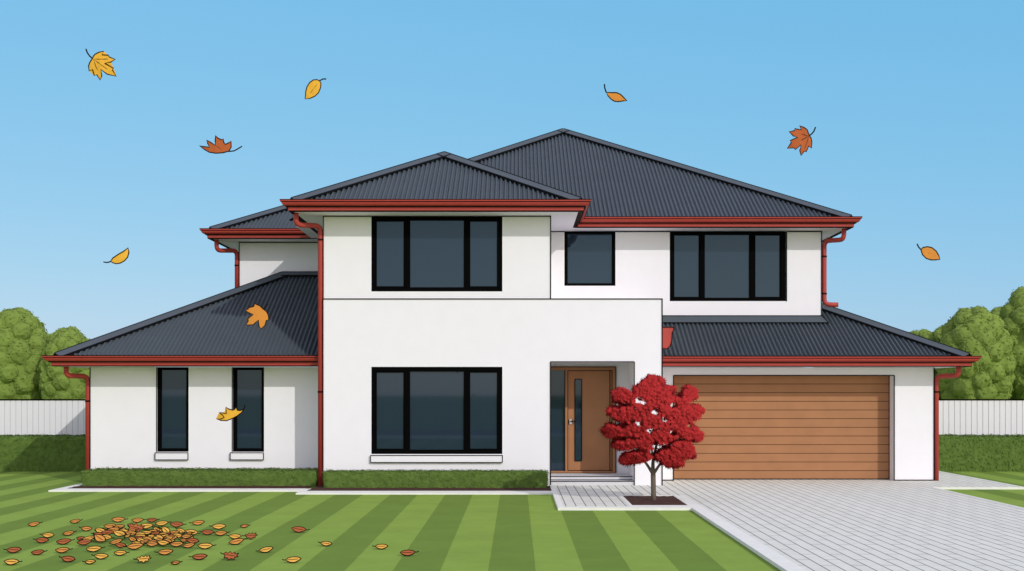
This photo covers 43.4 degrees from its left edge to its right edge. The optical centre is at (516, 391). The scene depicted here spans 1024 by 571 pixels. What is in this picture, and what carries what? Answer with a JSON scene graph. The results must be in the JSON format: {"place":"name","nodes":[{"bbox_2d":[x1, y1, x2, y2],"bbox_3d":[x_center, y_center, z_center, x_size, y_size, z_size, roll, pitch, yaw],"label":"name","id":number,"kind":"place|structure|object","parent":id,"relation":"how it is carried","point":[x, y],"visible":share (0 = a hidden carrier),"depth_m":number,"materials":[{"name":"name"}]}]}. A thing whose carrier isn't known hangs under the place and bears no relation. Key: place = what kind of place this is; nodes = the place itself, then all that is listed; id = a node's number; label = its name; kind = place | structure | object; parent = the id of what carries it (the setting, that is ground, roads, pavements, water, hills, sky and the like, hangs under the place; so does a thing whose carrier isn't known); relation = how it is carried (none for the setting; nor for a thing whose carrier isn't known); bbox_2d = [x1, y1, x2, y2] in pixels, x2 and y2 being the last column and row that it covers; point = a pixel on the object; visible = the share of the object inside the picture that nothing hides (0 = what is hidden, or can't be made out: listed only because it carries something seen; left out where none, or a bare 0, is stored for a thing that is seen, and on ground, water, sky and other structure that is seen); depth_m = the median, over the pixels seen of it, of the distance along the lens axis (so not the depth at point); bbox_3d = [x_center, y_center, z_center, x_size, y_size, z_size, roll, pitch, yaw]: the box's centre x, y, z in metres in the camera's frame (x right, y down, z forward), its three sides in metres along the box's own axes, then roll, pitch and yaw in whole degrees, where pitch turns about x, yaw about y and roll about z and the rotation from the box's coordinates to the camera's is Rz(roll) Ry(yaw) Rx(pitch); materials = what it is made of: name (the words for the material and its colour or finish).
{"place":"outdoors","nodes":[
{"label":"outdoors","id":0,"kind":"place"},
{"bbox_2d":[85,49,116,79],"bbox_3d":[-2.264,-1.783,7.008,0.163,0.165,0.037,0,0,-15],"label":"maple leaf","id":1,"kind":"object","parent":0,"point":[100,61],"visible":1,"depth_m":7.00,"materials":[{"name":"yellow plant"}]},
{"bbox_2d":[103,248,129,263],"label":"oval leaf","id":2,"kind":"object","parent":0,"point":[121,257],"visible":1,"depth_m":7.00,"materials":[{"name":"yellow plant"}]},
{"bbox_2d":[199,135,241,153],"bbox_3d":[-1.612,-1.347,7.018,0.232,0.098,0.039,0,0,-18],"label":"maple leaf","id":3,"kind":"object","parent":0,"point":[219,146],"visible":1,"depth_m":7.01,"materials":[{"name":"orange plant"}]},
{"bbox_2d":[216,405,244,420],"bbox_3d":[-1.558,0.115,7.005,0.159,0.089,0.026,0,0,-10],"label":"maple leaf","id":4,"kind":"object","parent":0,"point":[227,414],"visible":1,"depth_m":7.00,"materials":[{"name":"yellow plant"}]},
{"bbox_2d":[245,304,268,328],"bbox_3d":[-0.646,-0.188,3.202,0.060,0.064,0.014,0,0,-16],"label":"maple leaf","id":5,"kind":"object","parent":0,"point":[260,315],"visible":1,"depth_m":3.20,"materials":[{"name":"orange plant"}]},
{"bbox_2d":[305,78,325,98],"bbox_3d":[-1.095,-1.653,7.005,0.117,0.117,0.027,0,0,-6],"label":"oval leaf","id":6,"kind":"object","parent":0,"point":[313,87],"visible":1,"depth_m":7.00,"materials":[{"name":"yellow plant"}]},
{"bbox_2d":[0,472,1023,570],"bbox_3d":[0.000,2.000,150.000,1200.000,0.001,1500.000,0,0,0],"label":"lawn","id":7,"kind":"structure","parent":0,"point":[490,532],"depth_m":18.43,"materials":[{"name":"green plant"}]},
{"bbox_2d":[3,547,21,552],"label":"fallen leaf","id":8,"kind":"object","parent":7,"relation":"on","point":[13,549],"visible":1,"depth_m":15.95,"materials":[{"name":"brown"}]},
{"bbox_2d":[4,559,21,564],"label":"fallen leaf","id":9,"kind":"object","parent":7,"relation":"on","point":[11,561],"visible":1,"depth_m":14.83,"materials":[{"name":"yellow"}]},
{"bbox_2d":[0,307,47,398],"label":"broadleaf tree","id":10,"kind":"object","parent":7,"relation":"on","point":[23,337],"visible":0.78,"depth_m":41.18,"materials":[{"name":"green plant"}]},
{"bbox_2d":[27,522,41,526],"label":"fallen leaf","id":11,"kind":"object","parent":7,"relation":"on","point":[32,524],"visible":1,"depth_m":19.10,"materials":[{"name":"orange"}]},
{"bbox_2d":[31,549,47,554],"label":"fallen leaf","id":12,"kind":"object","parent":7,"relation":"on","point":[37,552],"visible":1,"depth_m":15.76,"materials":[{"name":"brown"}]},
{"bbox_2d":[33,537,48,542],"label":"fallen leaf","id":13,"kind":"object","parent":7,"relation":"on","point":[42,540],"visible":1,"depth_m":17.00,"materials":[{"name":"red"}]},
{"bbox_2d":[0,434,84,471],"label":"hedge","id":14,"kind":"object","parent":7,"relation":"on","point":[43,453],"visible":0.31,"depth_m":32.30,"materials":[{"name":"green plant"}]},
{"bbox_2d":[0,399,84,434],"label":"white fence","id":15,"kind":"object","parent":7,"relation":"on","point":[41,416],"visible":0.2,"depth_m":33.60,"materials":[{"name":"white"}]},
{"bbox_2d":[39,533,53,537],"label":"fallen leaf","id":16,"kind":"object","parent":7,"relation":"on","point":[47,535],"visible":0.98,"depth_m":17.60,"materials":[{"name":"yellow"}]},
{"bbox_2d":[37,326,89,398],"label":"broadleaf tree","id":17,"kind":"object","parent":7,"relation":"on","point":[55,382],"visible":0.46,"depth_m":40.34,"materials":[{"name":"green plant"}]},
{"bbox_2d":[55,547,72,552],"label":"fallen leaf","id":18,"kind":"object","parent":7,"relation":"on","point":[62,549],"visible":1,"depth_m":15.95,"materials":[{"name":"orange"}]},
{"bbox_2d":[56,538,74,544],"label":"fallen leaf","id":19,"kind":"object","parent":7,"relation":"on","point":[64,541],"visible":1,"depth_m":16.85,"materials":[{"name":"red"}]},
{"bbox_2d":[59,556,75,561],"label":"fallen leaf","id":20,"kind":"object","parent":7,"relation":"on","point":[68,558],"visible":1,"depth_m":15.09,"materials":[{"name":"brown"}]},
{"bbox_2d":[62,531,76,535],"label":"fallen leaf","id":21,"kind":"object","parent":7,"relation":"on","point":[67,533],"visible":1,"depth_m":17.89,"materials":[{"name":"orange"}]},
{"bbox_2d":[69,519,82,522],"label":"fallen leaf","id":22,"kind":"object","parent":7,"relation":"on","point":[75,520],"visible":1,"depth_m":19.55,"materials":[{"name":"orange"}]},
{"bbox_2d":[79,526,91,530],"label":"fallen leaf","id":23,"kind":"object","parent":7,"relation":"on","point":[86,528],"visible":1,"depth_m":18.45,"materials":[{"name":"orange"}]},
{"bbox_2d":[77,539,94,544],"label":"fallen leaf","id":24,"kind":"object","parent":7,"relation":"on","point":[84,542],"visible":1,"depth_m":16.67,"materials":[{"name":"red"}]},
{"bbox_2d":[80,536,93,539],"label":"fallen leaf","id":25,"kind":"object","parent":7,"relation":"on","point":[89,537],"visible":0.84,"depth_m":17.13,"materials":[{"name":"yellow"}]},
{"bbox_2d":[82,559,95,563],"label":"fallen leaf","id":26,"kind":"object","parent":7,"relation":"on","point":[90,561],"visible":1,"depth_m":14.90,"materials":[{"name":"orange"}]},
{"bbox_2d":[86,546,104,551],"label":"fallen leaf","id":27,"kind":"object","parent":7,"relation":"on","point":[93,548],"visible":1,"depth_m":16.06,"materials":[{"name":"yellow"}]},
{"bbox_2d":[93,532,105,541],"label":"fallen leaf","id":28,"kind":"object","parent":7,"relation":"on","point":[99,538],"visible":0.99,"depth_m":17.02,"materials":[{"name":"orange"}]},
{"bbox_2d":[91,553,108,559],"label":"fallen leaf","id":29,"kind":"object","parent":7,"relation":"on","point":[100,556],"visible":1,"depth_m":15.35,"materials":[{"name":"yellow"}]},
{"bbox_2d":[95,528,104,531],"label":"fallen leaf","id":30,"kind":"object","parent":7,"relation":"on","point":[99,529],"visible":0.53,"depth_m":18.01,"materials":[{"name":"yellow"}]},
{"bbox_2d":[101,530,112,534],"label":"fallen leaf","id":31,"kind":"object","parent":7,"relation":"on","point":[107,531],"visible":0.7,"depth_m":17.69,"materials":[{"name":"red"}]},
{"bbox_2d":[103,534,114,539],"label":"fallen leaf","id":32,"kind":"object","parent":7,"relation":"on","point":[107,537],"visible":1,"depth_m":17.15,"materials":[{"name":"yellow"}]},
{"bbox_2d":[104,523,115,527],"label":"fallen leaf","id":33,"kind":"object","parent":7,"relation":"on","point":[108,525],"visible":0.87,"depth_m":18.72,"materials":[{"name":"orange"}]},
{"bbox_2d":[107,527,123,530],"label":"fallen leaf","id":34,"kind":"object","parent":7,"relation":"on","point":[114,528],"visible":0.66,"depth_m":18.07,"materials":[{"name":"orange"}]},
{"bbox_2d":[109,538,124,544],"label":"fallen leaf","id":35,"kind":"object","parent":7,"relation":"on","point":[112,542],"visible":0.92,"depth_m":16.66,"materials":[{"name":"orange"}]},
{"bbox_2d":[113,530,125,536],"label":"fallen leaf","id":36,"kind":"object","parent":7,"relation":"on","point":[118,533],"visible":0.88,"depth_m":17.45,"materials":[{"name":"yellow"}]},
{"bbox_2d":[112,517,127,521],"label":"fallen leaf","id":37,"kind":"object","parent":7,"relation":"on","point":[117,519],"visible":1,"depth_m":19.71,"materials":[{"name":"orange"}]},
{"bbox_2d":[115,542,127,547],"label":"fallen leaf","id":38,"kind":"object","parent":7,"relation":"on","point":[119,545],"visible":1,"depth_m":16.38,"materials":[{"name":"red"}]},
{"bbox_2d":[114,550,129,555],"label":"fallen leaf","id":39,"kind":"object","parent":7,"relation":"on","point":[120,552],"visible":1,"depth_m":15.68,"materials":[{"name":"yellow"}]},
{"bbox_2d":[123,531,135,535],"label":"fallen leaf","id":40,"kind":"object","parent":7,"relation":"on","point":[130,532],"visible":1,"depth_m":17.35,"materials":[{"name":"orange"}]},
{"bbox_2d":[128,536,136,541],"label":"fallen leaf","id":41,"kind":"object","parent":7,"relation":"on","point":[131,538],"visible":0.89,"depth_m":16.91,"materials":[{"name":"orange"}]},
{"bbox_2d":[123,543,143,549],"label":"fallen leaf","id":42,"kind":"object","parent":7,"relation":"on","point":[133,546],"visible":1,"depth_m":16.25,"materials":[{"name":"orange plant"}]},
{"bbox_2d":[128,523,147,531],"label":"fallen maple leaf","id":43,"kind":"object","parent":7,"relation":"on","point":[136,526],"visible":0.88,"depth_m":17.95,"materials":[{"name":"red plant"}]},
{"bbox_2d":[132,518,145,522],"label":"fallen leaf","id":44,"kind":"object","parent":7,"relation":"on","point":[136,520],"visible":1,"depth_m":19.65,"materials":[{"name":"orange"}]},
{"bbox_2d":[133,555,151,562],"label":"fallen maple leaf","id":45,"kind":"object","parent":7,"relation":"on","point":[144,559],"visible":1,"depth_m":15.01,"materials":[{"name":"yellow"}]},
{"bbox_2d":[142,523,156,528],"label":"fallen leaf","id":46,"kind":"object","parent":7,"relation":"on","point":[147,525],"visible":0.66,"depth_m":18.63,"materials":[{"name":"yellow"}]},
{"bbox_2d":[144,541,157,546],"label":"fallen leaf","id":47,"kind":"object","parent":7,"relation":"on","point":[151,543],"visible":1,"depth_m":16.51,"materials":[{"name":"orange"}]},
{"bbox_2d":[146,518,159,521],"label":"fallen leaf","id":48,"kind":"object","parent":7,"relation":"on","point":[151,519],"visible":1,"depth_m":19.71,"materials":[{"name":"brown"}]},
{"bbox_2d":[153,534,163,538],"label":"fallen leaf","id":49,"kind":"object","parent":7,"relation":"on","point":[159,536],"visible":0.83,"depth_m":17.09,"materials":[{"name":"yellow"}]},
{"bbox_2d":[157,540,169,545],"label":"fallen leaf","id":50,"kind":"object","parent":7,"relation":"on","point":[162,542],"visible":1,"depth_m":16.60,"materials":[{"name":"yellow"}]},
{"bbox_2d":[155,521,171,525],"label":"fallen leaf","id":51,"kind":"object","parent":7,"relation":"on","point":[160,523],"visible":0.94,"depth_m":19.05,"materials":[{"name":"yellow"}]},
{"bbox_2d":[154,549,173,554],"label":"fallen leaf","id":52,"kind":"object","parent":7,"relation":"on","point":[165,551],"visible":1,"depth_m":15.75,"materials":[{"name":"orange"}]},
{"bbox_2d":[161,525,169,531],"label":"fallen leaf","id":53,"kind":"object","parent":7,"relation":"on","point":[165,529],"visible":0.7,"depth_m":18.04,"materials":[{"name":"yellow"}]},
{"bbox_2d":[167,541,183,546],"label":"fallen leaf","id":54,"kind":"object","parent":7,"relation":"on","point":[176,543],"visible":1,"depth_m":16.54,"materials":[{"name":"orange"}]},
{"bbox_2d":[171,560,182,564],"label":"fallen leaf","id":55,"kind":"object","parent":7,"relation":"on","point":[176,562],"visible":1,"depth_m":14.85,"materials":[{"name":"brown"}]},
{"bbox_2d":[170,522,185,526],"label":"fallen leaf","id":56,"kind":"object","parent":7,"relation":"on","point":[176,524],"visible":1,"depth_m":18.93,"materials":[{"name":"red"}]},
{"bbox_2d":[181,534,192,537],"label":"fallen leaf","id":57,"kind":"object","parent":7,"relation":"on","point":[186,536],"visible":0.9,"depth_m":17.34,"materials":[{"name":"orange"}]},
{"bbox_2d":[180,543,194,547],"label":"fallen leaf","id":58,"kind":"object","parent":7,"relation":"on","point":[188,545],"visible":1,"depth_m":16.45,"materials":[{"name":"orange"}]},
{"bbox_2d":[71,485,309,487],"bbox_3d":[-6.750,1.972,27.125,4.900,0.027,1.750,0,0,0],"label":"garden bed","id":59,"kind":"object","parent":7,"relation":"on","point":[131,486],"visible":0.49,"depth_m":26.71,"materials":[{"name":"brown soil"}]},
{"bbox_2d":[80,467,317,486],"bbox_3d":[-6.673,1.820,27.467,5.029,0.407,1.018,0,0,0],"label":"hedge","id":60,"kind":"object","parent":59,"relation":"on","point":[196,476],"visible":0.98,"depth_m":27.00,"materials":[{"name":"green plant"}]},
{"bbox_2d":[184,538,198,542],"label":"fallen leaf","id":61,"kind":"object","parent":7,"relation":"on","point":[192,540],"visible":0.94,"depth_m":16.89,"materials":[{"name":"red"}]},
{"bbox_2d":[186,529,199,534],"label":"fallen leaf","id":62,"kind":"object","parent":7,"relation":"on","point":[192,530],"visible":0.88,"depth_m":17.93,"materials":[{"name":"yellow"}]},
{"bbox_2d":[189,520,204,524],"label":"fallen leaf","id":63,"kind":"object","parent":7,"relation":"on","point":[198,522],"visible":1,"depth_m":19.27,"materials":[{"name":"orange"}]},
{"bbox_2d":[188,554,207,559],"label":"fallen leaf","id":64,"kind":"object","parent":7,"relation":"on","point":[199,556],"visible":1,"depth_m":15.29,"materials":[{"name":"brown"}]},
{"bbox_2d":[198,530,213,534],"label":"fallen leaf","id":65,"kind":"object","parent":7,"relation":"on","point":[206,532],"visible":1,"depth_m":17.95,"materials":[{"name":"red"}]},
{"bbox_2d":[197,543,215,548],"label":"fallen leaf","id":66,"kind":"object","parent":7,"relation":"on","point":[204,545],"visible":1,"depth_m":16.35,"materials":[{"name":"yellow"}]},
{"bbox_2d":[209,524,225,528],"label":"fallen leaf","id":67,"kind":"object","parent":7,"relation":"on","point":[218,526],"visible":1,"depth_m":18.70,"materials":[{"name":"yellow"}]},
{"bbox_2d":[214,530,229,535],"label":"fallen leaf","id":68,"kind":"object","parent":7,"relation":"on","point":[220,533],"visible":1,"depth_m":17.87,"materials":[{"name":"orange"}]},
{"bbox_2d":[220,551,238,559],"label":"fallen maple leaf","id":69,"kind":"object","parent":7,"relation":"on","point":[230,555],"visible":1,"depth_m":15.28,"materials":[{"name":"brown plant"}]},
{"bbox_2d":[226,534,241,538],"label":"fallen leaf","id":70,"kind":"object","parent":7,"relation":"on","point":[233,536],"visible":0.94,"depth_m":17.46,"materials":[{"name":"yellow"}]},
{"bbox_2d":[229,537,246,544],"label":"fallen leaf","id":71,"kind":"object","parent":7,"relation":"on","point":[236,541],"visible":1,"depth_m":16.82,"materials":[{"name":"orange"}]},
{"bbox_2d":[242,532,256,538],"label":"fallen maple leaf","id":72,"kind":"object","parent":7,"relation":"on","point":[251,535],"visible":0.94,"depth_m":17.43,"materials":[{"name":"red"}]},
{"bbox_2d":[256,546,273,552],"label":"fallen leaf","id":73,"kind":"object","parent":7,"relation":"on","point":[267,549],"visible":1,"depth_m":15.98,"materials":[{"name":"yellow"}]},
{"bbox_2d":[282,556,301,562],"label":"fallen leaf","id":74,"kind":"object","parent":7,"relation":"on","point":[294,559],"visible":1,"depth_m":15.03,"materials":[{"name":"yellow"}]},
{"bbox_2d":[292,526,309,532],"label":"fallen leaf","id":75,"kind":"object","parent":7,"relation":"on","point":[298,529],"visible":1,"depth_m":18.27,"materials":[{"name":"red"}]},
{"bbox_2d":[318,541,331,545],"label":"fallen leaf","id":76,"kind":"object","parent":7,"relation":"on","point":[325,543],"visible":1,"depth_m":16.65,"materials":[{"name":"yellow"}]},
{"bbox_2d":[372,544,387,548],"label":"fallen leaf","id":77,"kind":"object","parent":7,"relation":"on","point":[381,546],"visible":1,"depth_m":16.33,"materials":[{"name":"yellow"}]},
{"bbox_2d":[400,550,418,555],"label":"fallen leaf","id":78,"kind":"object","parent":7,"relation":"on","point":[407,552],"visible":1,"depth_m":15.66,"materials":[{"name":"brown"}]},
{"bbox_2d":[307,486,550,490],"bbox_3d":[-1.740,1.972,26.310,4.880,0.026,1.380,0,0,0],"label":"garden bed","id":79,"kind":"object","parent":7,"relation":"on","point":[318,488],"visible":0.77,"depth_m":25.98,"materials":[{"name":"brown soil"}]},
{"bbox_2d":[322,468,548,487],"bbox_3d":[-1.664,1.810,26.694,4.702,0.422,0.572,0,0,0],"label":"hedge","id":80,"kind":"object","parent":79,"relation":"on","point":[439,478],"visible":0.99,"depth_m":26.45,"materials":[{"name":"green plant"}]},
{"bbox_2d":[41,128,981,485],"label":"house","id":81,"kind":"structure","parent":7,"relation":"on","point":[529,304],"depth_m":28.01,"materials":[{"name":"white paint"}]},
{"bbox_2d":[155,367,188,459],"bbox_3d":[-7.497,0.472,28.036,0.734,2.020,0.188,0,0,0],"label":"window","id":82,"kind":"structure","parent":81,"relation":"in","point":[172,382],"depth_m":28.10,"materials":[{"name":"glass"}]},
{"bbox_2d":[230,367,263,459],"bbox_3d":[-5.859,0.472,28.036,0.742,2.020,0.188,0,0,0],"label":"window","id":83,"kind":"structure","parent":81,"relation":"in","point":[248,382],"depth_m":28.10,"materials":[{"name":"glass"}]},
{"bbox_2d":[370,367,502,462],"bbox_3d":[-1.675,0.479,27.014,2.781,2.011,0.143,0,0,0],"label":"window","id":84,"kind":"structure","parent":81,"relation":"in","point":[415,410],"depth_m":27.05,"materials":[{"name":"glass"}]},
{"bbox_2d":[371,216,501,290],"bbox_3d":[-1.674,-2.905,27.080,2.753,1.586,0.070,0,0,0],"label":"window","id":85,"kind":"structure","parent":81,"relation":"in","point":[409,253],"depth_m":27.08,"materials":[{"name":"glass"}]},
{"bbox_2d":[567,370,611,470],"bbox_3d":[1.628,0.635,28.504,1.002,2.236,0.132,0,0,0],"label":"front door","id":86,"kind":"structure","parent":81,"relation":"in","point":[588,391],"depth_m":28.52,"materials":[{"name":"brown wood"}]},
{"bbox_2d":[564,231,614,285],"bbox_3d":[1.691,-3.070,29.650,1.175,1.255,0.070,0,0,0],"label":"window","id":87,"kind":"structure","parent":81,"relation":"in","point":[589,256],"depth_m":29.65,"materials":[{"name":"glass"}]},
{"bbox_2d":[670,231,784,300],"bbox_3d":[4.859,-2.894,29.650,2.660,1.608,0.070,0,0,0],"label":"window","id":88,"kind":"structure","parent":81,"relation":"in","point":[705,265],"depth_m":29.65,"materials":[{"name":"glass"}]},
{"bbox_2d":[674,376,889,479],"bbox_3d":[5.905,0.787,28.780,4.873,2.343,0.081,0,0,0],"label":"garage door","id":89,"kind":"structure","parent":81,"relation":"in","point":[754,427],"depth_m":28.76,"materials":[{"name":"brown wood"}]},
{"bbox_2d":[49,471,1023,570],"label":"kerb","id":90,"kind":"structure","parent":7,"relation":"on","point":[772,557],"depth_m":25.05,"materials":[{"name":"concrete"}]},
{"bbox_2d":[624,496,685,504],"bbox_3d":[2.480,1.965,23.250,0.960,0.026,2.100,0,0,0],"label":"garden bed","id":91,"kind":"object","parent":7,"relation":"on","point":[647,500],"visible":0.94,"depth_m":23.22,"materials":[{"name":"brown soil"}]},
{"bbox_2d":[598,373,705,499],"bbox_3d":[2.471,0.823,23.361,1.980,2.355,1.354,0,0,0],"label":"japanese maple","id":92,"kind":"object","parent":91,"relation":"on","point":[627,433],"visible":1,"depth_m":22.92,"materials":[{"name":"red plant"}]},
{"bbox_2d":[910,329,940,398],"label":"broadleaf tree","id":93,"kind":"object","parent":7,"relation":"on","point":[926,333],"visible":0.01,"depth_m":41.67,"materials":[{"name":"green plant"}]},
{"bbox_2d":[932,325,942,339],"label":"broadleaf tree","id":94,"kind":"object","parent":7,"relation":"on","point":[937,331],"visible":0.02,"depth_m":44.79,"materials":[{"name":"green plant"}]},
{"bbox_2d":[936,305,1016,398],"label":"broadleaf tree","id":95,"kind":"object","parent":7,"relation":"on","point":[983,332],"visible":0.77,"depth_m":40.12,"materials":[{"name":"green plant"}]},
{"bbox_2d":[939,399,1023,434],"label":"white fence","id":96,"kind":"object","parent":7,"relation":"on","point":[982,416],"visible":0.23,"depth_m":33.60,"materials":[{"name":"white metal"}]},
{"bbox_2d":[939,433,1023,471],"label":"hedge","id":97,"kind":"object","parent":7,"relation":"on","point":[980,453],"visible":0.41,"depth_m":32.30,"materials":[{"name":"green plant"}]},
{"bbox_2d":[990,306,1002,314],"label":"broadleaf tree","id":98,"kind":"object","parent":7,"relation":"on","point":[996,310],"depth_m":44.92,"materials":[{"name":"green plant"}]},
{"bbox_2d":[998,286,1023,398],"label":"broadleaf tree","id":99,"kind":"object","parent":7,"relation":"on","point":[1011,313],"visible":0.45,"depth_m":41.22,"materials":[{"name":"green plant"}]},
{"bbox_2d":[0,0,1023,339],"label":"sky","id":100,"kind":"structure","parent":0,"point":[915,108],"materials":[{"name":"blue"}]},
{"bbox_2d":[604,84,626,101],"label":"oval leaf","id":101,"kind":"object","parent":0,"point":[615,96],"visible":1,"depth_m":7.00,"materials":[{"name":"orange plant"}]},
{"bbox_2d":[555,485,678,505],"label":"entry path","id":102,"kind":"structure","parent":0,"point":[588,495],"depth_m":24.81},
{"bbox_2d":[787,125,815,154],"bbox_3d":[1.559,-1.370,7.012,0.168,0.159,0.036,0,0,-15],"label":"maple leaf","id":103,"kind":"object","parent":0,"point":[803,138],"visible":1,"depth_m":7.00,"materials":[{"name":"orange plant"}]},
{"bbox_2d":[663,472,1023,570],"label":"driveway","id":104,"kind":"structure","parent":0,"point":[849,525],"depth_m":19.45,"materials":[{"name":"white concrete"}]},
{"bbox_2d":[917,244,939,260],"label":"oval leaf","id":105,"kind":"object","parent":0,"point":[929,253],"visible":1,"depth_m":7.00,"materials":[{"name":"orange plant"}]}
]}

